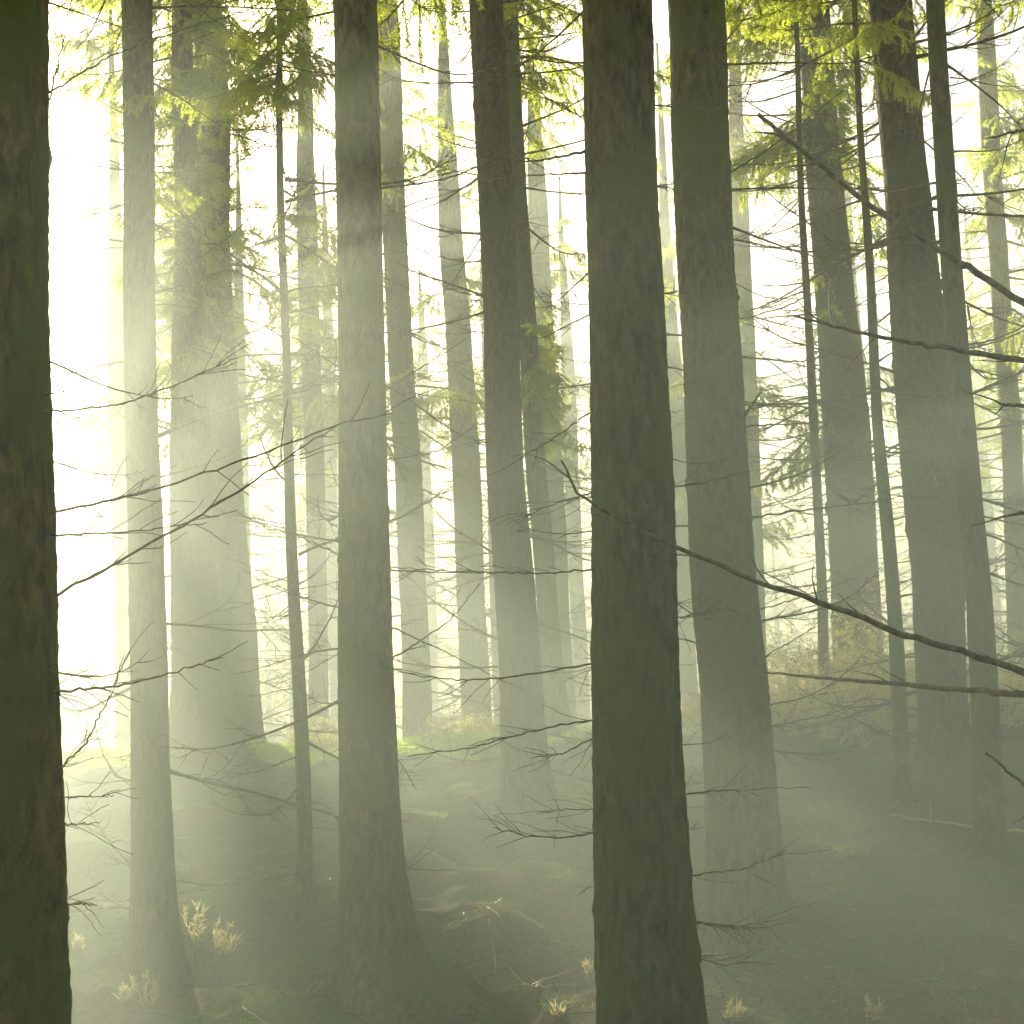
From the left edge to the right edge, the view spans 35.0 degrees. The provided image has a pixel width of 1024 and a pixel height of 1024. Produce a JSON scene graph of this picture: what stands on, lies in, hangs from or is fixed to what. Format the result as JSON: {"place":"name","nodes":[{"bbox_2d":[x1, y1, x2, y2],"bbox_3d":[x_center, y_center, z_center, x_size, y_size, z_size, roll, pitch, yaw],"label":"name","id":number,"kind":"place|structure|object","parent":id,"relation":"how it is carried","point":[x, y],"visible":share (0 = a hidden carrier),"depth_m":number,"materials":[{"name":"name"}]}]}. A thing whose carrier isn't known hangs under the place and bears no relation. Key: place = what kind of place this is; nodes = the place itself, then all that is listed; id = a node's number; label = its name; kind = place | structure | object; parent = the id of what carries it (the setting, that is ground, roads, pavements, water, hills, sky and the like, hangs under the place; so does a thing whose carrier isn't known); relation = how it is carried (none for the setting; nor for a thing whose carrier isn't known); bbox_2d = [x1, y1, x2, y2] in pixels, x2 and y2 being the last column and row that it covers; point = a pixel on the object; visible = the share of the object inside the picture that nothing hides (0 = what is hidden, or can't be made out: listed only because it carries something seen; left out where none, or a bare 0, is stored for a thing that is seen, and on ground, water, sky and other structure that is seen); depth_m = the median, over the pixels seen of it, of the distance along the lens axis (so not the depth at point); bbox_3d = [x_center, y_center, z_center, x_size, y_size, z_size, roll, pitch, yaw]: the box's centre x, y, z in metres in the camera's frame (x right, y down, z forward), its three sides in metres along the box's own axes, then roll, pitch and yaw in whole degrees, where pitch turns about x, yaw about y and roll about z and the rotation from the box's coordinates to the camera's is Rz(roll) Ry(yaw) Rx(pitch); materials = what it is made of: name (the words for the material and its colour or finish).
{"place":"outdoors","nodes":[
{"label":"outdoors","id":0,"kind":"place"},
{"bbox_2d":[62,710,877,780],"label":"grass","id":1,"kind":"structure","parent":0,"point":[280,751],"depth_m":16.25,"materials":[{"name":"plant"}]},
{"bbox_2d":[48,0,1023,753],"label":"sky","id":2,"kind":"structure","parent":0,"point":[74,282],"materials":[{"name":"white"}]},
{"bbox_2d":[64,700,1023,1023],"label":"ground","id":3,"kind":"structure","parent":0,"point":[924,880],"depth_m":10.42,"materials":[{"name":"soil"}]},
{"bbox_2d":[49,156,57,190],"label":"spruce tree","id":4,"kind":"object","parent":3,"relation":"on","point":[51,180],"depth_m":19.17,"materials":[{"name":"green plant"}]},
{"bbox_2d":[71,930,89,949],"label":"dry fern","id":5,"kind":"object","parent":3,"relation":"on","point":[77,942],"visible":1,"depth_m":9.77,"materials":[{"name":"plant"}]},
{"bbox_2d":[54,455,113,754],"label":"spruce tree","id":6,"kind":"object","parent":3,"relation":"on","point":[64,617],"visible":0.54,"depth_m":61.80,"materials":[{"name":"green plant"}]},
{"bbox_2d":[48,0,173,750],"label":"spruce tree","id":7,"kind":"object","parent":3,"relation":"on","point":[115,377],"visible":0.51,"depth_m":26.81,"materials":[{"name":"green plant"}]},
{"bbox_2d":[111,974,134,1002],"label":"dry fern","id":8,"kind":"object","parent":3,"relation":"on","point":[125,996],"visible":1,"depth_m":8.73,"materials":[{"name":"plant"}]},
{"bbox_2d":[94,191,172,376],"bbox_3d":[-8.780,-0.117,38.295,2.341,16.226,2.526,-2,-6,0],"label":"spruce tree","id":9,"kind":"object","parent":3,"relation":"on","point":[159,337],"visible":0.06,"depth_m":38.67,"materials":[{"name":"green plant"}]},
{"bbox_2d":[129,966,159,1006],"bbox_3d":[-1.977,2.539,8.702,0.191,0.212,0.144,-1,-6,-13],"label":"dry fern","id":10,"kind":"object","parent":3,"relation":"on","point":[153,998],"visible":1,"depth_m":8.69,"materials":[{"name":"plant"}]},
{"bbox_2d":[155,198,173,388],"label":"spruce tree","id":11,"kind":"object","parent":3,"relation":"on","point":[167,357],"visible":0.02,"depth_m":39.37,"materials":[{"name":"green plant"}]},
{"bbox_2d":[49,0,331,770],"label":"spruce tree","id":12,"kind":"object","parent":3,"relation":"on","point":[201,713],"visible":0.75,"depth_m":16.62,"materials":[{"name":"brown plant"}]},
{"bbox_2d":[50,0,338,741],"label":"spruce tree","id":13,"kind":"object","parent":3,"relation":"on","point":[247,708],"visible":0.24,"depth_m":18.63,"materials":[{"name":"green plant"}]},
{"bbox_2d":[180,899,209,945],"bbox_3d":[-1.894,2.477,9.815,0.168,0.275,0.143,-6,-7,30],"label":"dry fern","id":14,"kind":"object","parent":3,"relation":"on","point":[194,918],"visible":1,"depth_m":9.81,"materials":[{"name":"plant"}]},
{"bbox_2d":[0,0,434,1023],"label":"spruce tree","id":15,"kind":"object","parent":3,"relation":"on","point":[34,952],"visible":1,"depth_m":4.91,"materials":[{"name":"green plant"}]},
{"bbox_2d":[212,917,235,955],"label":"dry fern","id":16,"kind":"object","parent":3,"relation":"on","point":[217,932],"visible":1,"depth_m":9.65,"materials":[{"name":"plant"}]},
{"bbox_2d":[49,0,410,991],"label":"spruce tree","id":17,"kind":"object","parent":3,"relation":"on","point":[155,946],"visible":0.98,"depth_m":9.61,"materials":[{"name":"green plant"}]},
{"bbox_2d":[219,932,242,956],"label":"dry fern","id":18,"kind":"object","parent":3,"relation":"on","point":[232,944],"visible":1,"depth_m":9.59,"materials":[{"name":"plant"}]},
{"bbox_2d":[230,244,256,405],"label":"spruce tree","id":19,"kind":"object","parent":3,"relation":"on","point":[246,312],"depth_m":41.71,"materials":[{"name":"green plant"}]},
{"bbox_2d":[157,136,335,738],"bbox_3d":[-5.558,-0.470,34.221,4.076,15.650,3.508,-2,-6,0],"label":"spruce tree","id":20,"kind":"object","parent":3,"relation":"on","point":[238,224],"visible":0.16,"depth_m":34.45,"materials":[{"name":"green plant"}]},
{"bbox_2d":[251,505,308,744],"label":"spruce tree","id":21,"kind":"object","parent":3,"relation":"on","point":[268,703],"visible":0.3,"depth_m":59.68,"materials":[{"name":"green plant"}]},
{"bbox_2d":[101,0,465,927],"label":"spruce tree","id":22,"kind":"object","parent":3,"relation":"on","point":[253,86],"visible":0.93,"depth_m":10.65,"materials":[{"name":"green plant"}]},
{"bbox_2d":[247,322,329,743],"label":"spruce tree","id":23,"kind":"object","parent":3,"relation":"on","point":[298,487],"visible":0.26,"depth_m":50.14,"materials":[{"name":"green plant"}]},
{"bbox_2d":[271,185,338,443],"bbox_3d":[-4.536,-0.294,38.297,2.243,16.197,2.246,-2,-6,0],"label":"spruce tree","id":24,"kind":"object","parent":3,"relation":"on","point":[320,317],"visible":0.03,"depth_m":38.59,"materials":[{"name":"green plant"}]},
{"bbox_2d":[275,700,338,750],"bbox_3d":[-2.060,2.323,17.006,1.024,0.685,1.023,-5,-7,26],"label":"dry bush","id":25,"kind":"object","parent":3,"relation":"on","point":[329,740],"visible":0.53,"depth_m":16.94,"materials":[{"name":"brown plant"}]},
{"bbox_2d":[305,480,337,723],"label":"spruce tree","id":26,"kind":"object","parent":3,"relation":"on","point":[307,662],"visible":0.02,"depth_m":65.18,"materials":[{"name":"green plant"}]},
{"bbox_2d":[137,0,526,1023],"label":"spruce tree","id":27,"kind":"object","parent":3,"relation":"on","point":[381,966],"visible":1,"depth_m":8.79,"materials":[{"name":"brown plant"}]},
{"bbox_2d":[233,0,442,737],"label":"spruce tree","id":28,"kind":"object","parent":3,"relation":"on","point":[311,409],"visible":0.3,"depth_m":23.14,"materials":[{"name":"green plant"}]},
{"bbox_2d":[253,158,433,735],"bbox_3d":[-4.041,-0.290,36.259,4.087,15.682,3.885,-7,-8,38],"label":"spruce tree","id":29,"kind":"object","parent":3,"relation":"on","point":[331,492],"visible":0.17,"depth_m":36.11,"materials":[{"name":"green plant"}]},
{"bbox_2d":[252,0,533,739],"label":"spruce tree","id":30,"kind":"object","parent":3,"relation":"on","point":[417,703],"visible":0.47,"depth_m":21.66,"materials":[{"name":"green plant"}]},
{"bbox_2d":[391,499,460,736],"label":"spruce tree","id":31,"kind":"object","parent":3,"relation":"on","point":[443,686],"visible":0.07,"depth_m":62.58,"materials":[{"name":"green plant"}]},
{"bbox_2d":[386,269,492,734],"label":"spruce tree","id":32,"kind":"object","parent":3,"relation":"on","point":[428,518],"visible":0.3,"depth_m":46.18,"materials":[{"name":"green plant"}]},
{"bbox_2d":[400,704,499,736],"bbox_3d":[-0.614,2.248,17.050,1.111,0.506,0.922,-4,-6,13],"label":"dry bush","id":33,"kind":"object","parent":3,"relation":"on","point":[464,726],"visible":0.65,"depth_m":16.95,"materials":[{"name":"brown plant"}]},
{"bbox_2d":[385,0,575,728],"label":"spruce tree","id":34,"kind":"object","parent":3,"relation":"on","point":[473,645],"visible":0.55,"depth_m":26.13,"materials":[{"name":"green plant"}]},
{"bbox_2d":[391,120,589,725],"bbox_3d":[-0.404,-0.744,33.453,4.193,15.664,4.177,-2,-6,0],"label":"spruce tree","id":35,"kind":"object","parent":3,"relation":"on","point":[490,557],"visible":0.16,"depth_m":33.19,"materials":[{"name":"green plant"}]},
{"bbox_2d":[483,532,532,721],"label":"spruce tree","id":36,"kind":"object","parent":3,"relation":"on","point":[489,645],"depth_m":71.52,"materials":[{"name":"green plant"}]},
{"bbox_2d":[316,0,703,830],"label":"spruce tree","id":37,"kind":"object","parent":3,"relation":"on","point":[518,632],"visible":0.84,"depth_m":13.30,"materials":[{"name":"brown plant"}]},
{"bbox_2d":[72,766,970,1023],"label":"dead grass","id":38,"kind":"structure","parent":3,"relation":"on","point":[588,806],"depth_m":12.11,"materials":[{"name":"plant"}]},
{"bbox_2d":[382,0,672,735],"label":"spruce tree","id":39,"kind":"object","parent":3,"relation":"on","point":[532,364],"visible":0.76,"depth_m":17.08,"materials":[{"name":"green plant"}]},
{"bbox_2d":[475,1,591,727],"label":"spruce tree","id":40,"kind":"object","parent":3,"relation":"on","point":[545,280],"visible":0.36,"depth_m":27.35,"materials":[{"name":"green plant"}]},
{"bbox_2d":[505,963,576,987],"bbox_3d":[0.166,2.562,8.999,0.260,0.173,0.360,-6,-7,31],"label":"fallen branch","id":41,"kind":"object","parent":3,"relation":"on","point":[538,983],"visible":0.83,"depth_m":8.97,"materials":[{"name":"wood"}]},
{"bbox_2d":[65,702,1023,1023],"bbox_3d":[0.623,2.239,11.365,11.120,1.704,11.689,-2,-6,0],"label":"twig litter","id":42,"kind":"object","parent":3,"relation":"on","point":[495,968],"visible":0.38,"depth_m":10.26,"materials":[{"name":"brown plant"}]},
{"bbox_2d":[523,176,591,728],"bbox_3d":[1.696,-0.233,38.220,4.588,15.811,4.032,-2,-6,0],"label":"spruce tree","id":43,"kind":"object","parent":3,"relation":"on","point":[576,588],"visible":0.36,"depth_m":38.04,"materials":[{"name":"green plant"}]},
{"bbox_2d":[548,1000,566,1018],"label":"dry fern","id":44,"kind":"object","parent":3,"relation":"on","point":[559,1012],"visible":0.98,"depth_m":8.28,"materials":[{"name":"plant"}]},
{"bbox_2d":[564,478,591,725],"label":"spruce tree","id":45,"kind":"object","parent":3,"relation":"on","point":[588,629],"visible":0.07,"depth_m":59.88,"materials":[{"name":"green plant"}]},
{"bbox_2d":[580,957,594,979],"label":"dry fern","id":46,"kind":"object","parent":3,"relation":"on","point":[589,971],"visible":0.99,"depth_m":9.29,"materials":[{"name":"plant"}]},
{"bbox_2d":[380,0,827,1023],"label":"spruce tree","id":47,"kind":"object","parent":3,"relation":"on","point":[648,956],"visible":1,"depth_m":6.39,"materials":[{"name":"brown plant"}]},
{"bbox_2d":[681,686,700,720],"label":"dry bush","id":48,"kind":"object","parent":3,"relation":"on","point":[693,711],"visible":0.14,"depth_m":16.56,"materials":[{"name":"beige plant"}]},
{"bbox_2d":[585,42,806,711],"bbox_3d":[3.400,-1.373,30.328,4.111,15.380,4.183,-2,-6,0],"label":"spruce tree","id":49,"kind":"object","parent":3,"relation":"on","point":[674,350],"visible":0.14,"depth_m":30.16,"materials":[{"name":"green plant"}]},
{"bbox_2d":[720,996,748,1022],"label":"dry fern","id":50,"kind":"object","parent":3,"relation":"on","point":[737,1012],"visible":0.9,"depth_m":8.03,"materials":[{"name":"plant"}]},
{"bbox_2d":[578,0,922,960],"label":"spruce tree","id":51,"kind":"object","parent":3,"relation":"on","point":[736,704],"visible":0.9,"depth_m":9.90,"materials":[{"name":"brown plant"}]},
{"bbox_2d":[663,0,859,691],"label":"spruce tree","id":52,"kind":"object","parent":3,"relation":"on","point":[742,259],"visible":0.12,"depth_m":25.29,"materials":[{"name":"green plant"}]},
{"bbox_2d":[528,112,1023,821],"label":"spruce tree","id":53,"kind":"object","parent":3,"relation":"on","point":[994,284],"visible":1,"depth_m":5.83,"materials":[{"name":"brown plant"}]},
{"bbox_2d":[684,641,886,743],"bbox_3d":[2.655,1.774,15.516,1.966,1.067,1.895,0,-7,-22],"label":"dry bush","id":54,"kind":"object","parent":3,"relation":"on","point":[784,711],"visible":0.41,"depth_m":15.25,"materials":[{"name":"brown plant"}]},
{"bbox_2d":[761,457,831,704],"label":"spruce tree","id":55,"kind":"object","parent":3,"relation":"on","point":[775,610],"visible":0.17,"depth_m":57.89,"materials":[{"name":"green plant"}]},
{"bbox_2d":[680,578,914,707],"bbox_3d":[3.031,1.447,16.564,2.735,1.658,2.498,-2,-6,0],"label":"dry bush","id":56,"kind":"object","parent":3,"relation":"on","point":[851,642],"visible":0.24,"depth_m":16.32,"materials":[{"name":"brown plant"}]},
{"bbox_2d":[727,0,910,732],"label":"spruce tree","id":57,"kind":"object","parent":3,"relation":"on","point":[821,574],"visible":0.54,"depth_m":15.71,"materials":[{"name":"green plant"}]},
{"bbox_2d":[809,496,832,685],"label":"spruce tree","id":58,"kind":"object","parent":3,"relation":"on","point":[830,621],"visible":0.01,"depth_m":70.08,"materials":[{"name":"green plant"}]},
{"bbox_2d":[762,51,912,668],"bbox_3d":[6.578,-1.559,30.182,4.086,15.285,4.072,-2,-6,0],"label":"spruce tree","id":59,"kind":"object","parent":3,"relation":"on","point":[876,271],"visible":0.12,"depth_m":30.41,"materials":[{"name":"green plant"}]},
{"bbox_2d":[660,0,1016,702],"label":"spruce tree","id":60,"kind":"object","parent":3,"relation":"on","point":[818,80],"visible":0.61,"depth_m":18.94,"materials":[{"name":"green plant"}]},
{"bbox_2d":[769,644,916,746],"bbox_3d":[3.202,1.704,15.030,1.906,1.026,1.761,-1,-6,-12],"label":"dry bush","id":61,"kind":"object","parent":3,"relation":"on","point":[885,722],"visible":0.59,"depth_m":14.89,"materials":[{"name":"brown plant"}]},
{"bbox_2d":[670,0,1023,805],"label":"spruce tree","id":62,"kind":"object","parent":3,"relation":"on","point":[922,368],"visible":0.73,"depth_m":12.99,"materials":[{"name":"brown plant"}]},
{"bbox_2d":[863,993,888,1022],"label":"dry fern","id":63,"kind":"object","parent":3,"relation":"on","point":[872,1011],"visible":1,"depth_m":8.27,"materials":[{"name":"plant"}]},
{"bbox_2d":[741,0,1023,817],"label":"spruce tree","id":64,"kind":"object","parent":3,"relation":"on","point":[903,804],"visible":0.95,"depth_m":12.11,"materials":[{"name":"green plant"}]},
{"bbox_2d":[762,586,1022,715],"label":"dry bush","id":65,"kind":"object","parent":3,"relation":"on","point":[868,651],"visible":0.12,"depth_m":16.28,"materials":[{"name":"brown plant"}]},
{"bbox_2d":[779,0,1023,867],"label":"spruce tree","id":66,"kind":"object","parent":3,"relation":"on","point":[989,836],"visible":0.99,"depth_m":11.26,"materials":[{"name":"brown plant"}]},
{"bbox_2d":[878,450,968,688],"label":"spruce tree","id":67,"kind":"object","parent":3,"relation":"on","point":[897,510],"visible":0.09,"depth_m":62.09,"materials":[{"name":"green plant"}]},
{"bbox_2d":[856,659,1023,730],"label":"dry bush","id":68,"kind":"object","parent":3,"relation":"on","point":[912,700],"visible":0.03,"depth_m":15.14,"materials":[{"name":"brown plant"}]},
{"bbox_2d":[889,0,1023,697],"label":"spruce tree","id":69,"kind":"object","parent":3,"relation":"on","point":[990,163],"visible":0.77,"depth_m":22.30,"materials":[{"name":"green plant"}]},
{"bbox_2d":[889,800,1023,832],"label":"fallen branch","id":70,"kind":"object","parent":3,"relation":"on","point":[1008,831],"visible":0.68,"depth_m":11.49,"materials":[{"name":"wood"}]},
{"bbox_2d":[904,611,1023,737],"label":"dry bush","id":71,"kind":"object","parent":3,"relation":"on","point":[1010,720],"visible":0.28,"depth_m":14.33,"materials":[{"name":"brown plant"}]},
{"bbox_2d":[912,215,1023,687],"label":"spruce tree","id":72,"kind":"object","parent":3,"relation":"on","point":[977,382],"visible":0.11,"depth_m":42.20,"materials":[{"name":"green plant"}]},
{"bbox_2d":[965,460,1007,682],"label":"spruce tree","id":73,"kind":"object","parent":3,"relation":"on","point":[1004,588],"visible":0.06,"depth_m":57.88,"materials":[{"name":"green plant"}]},
{"bbox_2d":[951,80,1023,649],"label":"spruce tree","id":74,"kind":"object","parent":3,"relation":"on","point":[987,392],"visible":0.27,"depth_m":32.73,"materials":[{"name":"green plant"}]},
{"bbox_2d":[955,0,1023,603],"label":"spruce tree","id":75,"kind":"object","parent":3,"relation":"on","point":[1011,15],"visible":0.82,"depth_m":18.03,"materials":[{"name":"green plant"}]}
]}

